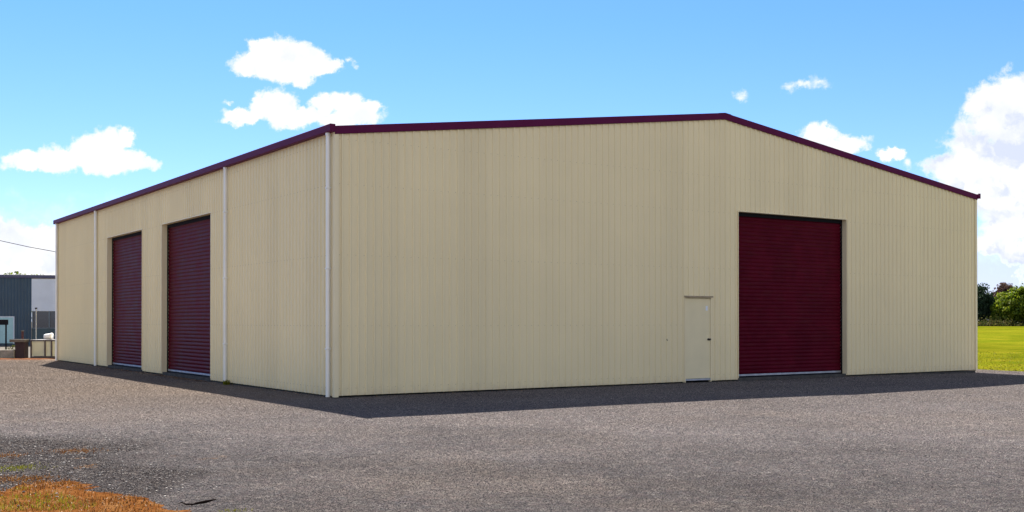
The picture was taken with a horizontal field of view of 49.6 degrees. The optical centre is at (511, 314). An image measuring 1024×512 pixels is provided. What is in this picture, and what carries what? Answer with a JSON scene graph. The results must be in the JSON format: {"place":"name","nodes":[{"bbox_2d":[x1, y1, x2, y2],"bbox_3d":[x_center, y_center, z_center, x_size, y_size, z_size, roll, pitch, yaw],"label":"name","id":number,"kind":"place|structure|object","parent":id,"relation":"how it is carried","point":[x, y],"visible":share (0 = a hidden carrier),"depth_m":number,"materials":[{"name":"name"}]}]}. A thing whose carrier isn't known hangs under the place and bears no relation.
{"place":"outdoors","nodes":[
{"label":"outdoors","id":0,"kind":"place"},
{"bbox_2d":[0,345,29,357],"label":"concrete pad","id":1,"kind":"object","parent":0,"point":[2,347],"visible":0.02,"depth_m":66.25,"materials":[{"name":"white concrete"}]},
{"bbox_2d":[0,320,7,349],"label":"box sign","id":2,"kind":"object","parent":1,"relation":"on","point":[4,322],"visible":0.94,"depth_m":62.95,"materials":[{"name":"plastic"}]},
{"bbox_2d":[35,308,36,339],"bbox_3d":[-21.850,0.818,50.896,0.095,2.260,0.100,0,0,0],"label":"steel pole","id":3,"kind":"object","parent":1,"relation":"on","point":[35,323],"visible":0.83,"depth_m":50.89,"materials":[{"name":"metal"}]},
{"bbox_2d":[9,339,29,357],"bbox_3d":[-21.850,1.520,49.192,0.660,0.830,0.560,0,0,0],"label":"table","id":4,"kind":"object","parent":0,"point":[21,348],"depth_m":48.99,"materials":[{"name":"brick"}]},
{"bbox_2d":[0,240,54,251],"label":"power line","id":5,"kind":"object","parent":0,"point":[27,246],"visible":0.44,"depth_m":92.02,"materials":[{"name":"plastic"}]},
{"bbox_2d":[0,430,279,508],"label":"loose gravel","id":6,"kind":"structure","parent":0,"point":[100,472],"depth_m":12.64,"materials":[{"name":"gravel"}]},
{"bbox_2d":[0,359,1023,511],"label":"yard","id":7,"kind":"structure","parent":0,"point":[549,450],"depth_m":14.66,"materials":[{"name":"grey gravel"}]},
{"bbox_2d":[0,481,191,511],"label":"dirt patch","id":8,"kind":"object","parent":7,"relation":"on","point":[106,504],"visible":0.48,"depth_m":9.92,"materials":[{"name":"orange soil"}]},
{"bbox_2d":[0,447,190,511],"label":"dry grass","id":9,"kind":"structure","parent":8,"relation":"on","point":[32,479],"depth_m":10.17,"materials":[{"name":"plant"}]},
{"bbox_2d":[0,463,253,511],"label":"green grass","id":10,"kind":"structure","parent":8,"relation":"on","point":[66,500],"depth_m":9.80,"materials":[{"name":"green plant"}]},
{"bbox_2d":[179,499,215,505],"bbox_3d":[-2.790,1.663,9.811,0.323,0.043,0.098,0,0,-9],"label":"stick","id":11,"kind":"object","parent":7,"relation":"on","point":[202,502],"visible":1,"depth_m":9.79,"materials":[{"name":"black wood"}]},
{"bbox_2d":[223,379,232,384],"bbox_3d":[-7.254,1.735,28.438,0.312,0.167,0.202,0,0,0],"label":"weed","id":12,"kind":"object","parent":7,"relation":"on","point":[226,382],"visible":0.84,"depth_m":28.41,"materials":[{"name":"green plant"}]},
{"bbox_2d":[53,113,980,397],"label":"warehouse","id":13,"kind":"structure","parent":7,"relation":"on","point":[343,261],"depth_m":28.16,"materials":[{"name":"painted corrugated sheet metal"},{"name":"painted metal"}]},
{"bbox_2d":[107,229,145,371],"bbox_3d":[-12.809,-0.427,37.090,0.352,4.550,4.350,0,0,-34],"label":"roller door","id":14,"kind":"structure","parent":13,"relation":"in","point":[125,250],"depth_m":37.52,"materials":[{"name":"metal"}]},
{"bbox_2d":[161,212,214,381],"bbox_3d":[-9.189,-0.460,31.694,0.351,4.550,4.460,0,0,-34],"label":"roller door","id":15,"kind":"structure","parent":13,"relation":"in","point":[186,242],"depth_m":32.05,"materials":[{"name":"metal"}]},
{"bbox_2d":[682,296,712,382],"bbox_3d":[4.874,0.649,29.062,0.990,2.260,0.160,0,0,-34],"label":"access door","id":16,"kind":"structure","parent":13,"relation":"in","point":[697,309],"depth_m":29.07,"materials":[{"name":"beige paint"}]},
{"bbox_2d":[736,211,846,380],"bbox_3d":[7.844,-0.488,31.268,4.450,4.600,0.351,0,0,-34],"label":"roller door","id":17,"kind":"structure","parent":13,"relation":"in","point":[792,269],"depth_m":31.31,"materials":[{"name":"metal"}]},
{"bbox_2d":[17,393,1023,511],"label":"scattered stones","id":18,"kind":"object","parent":7,"relation":"on","point":[505,432],"visible":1,"depth_m":12.14,"materials":[{"name":"grey stone"}]},
{"bbox_2d":[0,0,1023,293],"label":"sky","id":19,"kind":"structure","parent":0,"point":[101,101],"materials":[{"name":"blue"}]},
{"bbox_2d":[977,326,1023,371],"bbox_3d":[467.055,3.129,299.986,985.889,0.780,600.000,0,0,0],"label":"field","id":20,"kind":"structure","parent":0,"point":[992,340],"depth_m":73.67,"materials":[{"name":"green plant"}]},
{"bbox_2d":[977,283,994,322],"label":"tree","id":21,"kind":"object","parent":20,"relation":"on","point":[983,308],"visible":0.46,"depth_m":201.42,"materials":[{"name":"green plant"}]},
{"bbox_2d":[977,291,996,322],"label":"tree","id":22,"kind":"object","parent":20,"relation":"on","point":[991,301],"visible":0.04,"depth_m":205.64,"materials":[{"name":"green plant"}]},
{"bbox_2d":[977,314,1023,325],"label":"scrub","id":23,"kind":"object","parent":20,"relation":"on","point":[995,322],"visible":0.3,"depth_m":194.65,"materials":[{"name":"green plant"}]},
{"bbox_2d":[992,282,1013,298],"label":"tree","id":24,"kind":"object","parent":20,"relation":"on","point":[1003,287],"visible":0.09,"depth_m":207.41,"materials":[{"name":"brown plant"}]},
{"bbox_2d":[990,295,1022,322],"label":"tree","id":25,"kind":"object","parent":20,"relation":"on","point":[998,307],"visible":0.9,"depth_m":197.78,"materials":[{"name":"green plant"}]},
{"bbox_2d":[991,285,1023,322],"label":"tree","id":26,"kind":"object","parent":20,"relation":"on","point":[1015,292],"visible":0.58,"depth_m":197.89,"materials":[{"name":"green plant"}]},
{"bbox_3d":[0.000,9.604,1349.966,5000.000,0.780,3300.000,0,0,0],"label":"ground","id":27,"kind":"structure","parent":0,"visible":0},
{"bbox_2d":[0,350,14,357],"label":"wall","id":28,"kind":"structure","parent":27,"relation":"on","point":[7,353],"depth_m":48.94,"materials":[{"name":"concrete"}]},
{"bbox_2d":[4,271,43,274],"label":"tree","id":29,"kind":"object","parent":27,"relation":"on","point":[16,272],"visible":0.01,"depth_m":100.64,"materials":[{"name":"green plant"}]},
{"bbox_2d":[0,358,52,359],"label":"dirt strip","id":30,"kind":"object","parent":27,"relation":"on","point":[24,358],"visible":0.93,"depth_m":48.19,"materials":[{"name":"red soil"}]},
{"bbox_2d":[0,274,54,345],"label":"blue shed","id":31,"kind":"structure","parent":27,"relation":"on","point":[22,297],"depth_m":74.44,"materials":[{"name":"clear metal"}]},
{"bbox_2d":[0,316,14,343],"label":"door","id":32,"kind":"structure","parent":31,"relation":"in","point":[11,319],"depth_m":74.10,"materials":[{"name":"teal paint"}]},
{"bbox_2d":[32,311,54,328],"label":"window","id":33,"kind":"structure","parent":31,"relation":"in","point":[45,319],"depth_m":74.81,"materials":[{"name":"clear glass"}]},
{"bbox_2d":[30,339,54,357],"bbox_3d":[-20.050,1.534,49.786,2.720,0.810,1.090,0,0,0],"label":"storage bin","id":34,"kind":"object","parent":27,"relation":"on","point":[42,348],"visible":0.41,"depth_m":49.29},
{"bbox_2d":[43,333,53,339],"bbox_3d":[-20.762,0.978,49.645,0.376,0.294,0.300,0,0,0],"label":"plastic tub","id":35,"kind":"object","parent":34,"relation":"on","point":[50,336],"visible":1,"depth_m":49.55,"materials":[{"name":"white plastic"}]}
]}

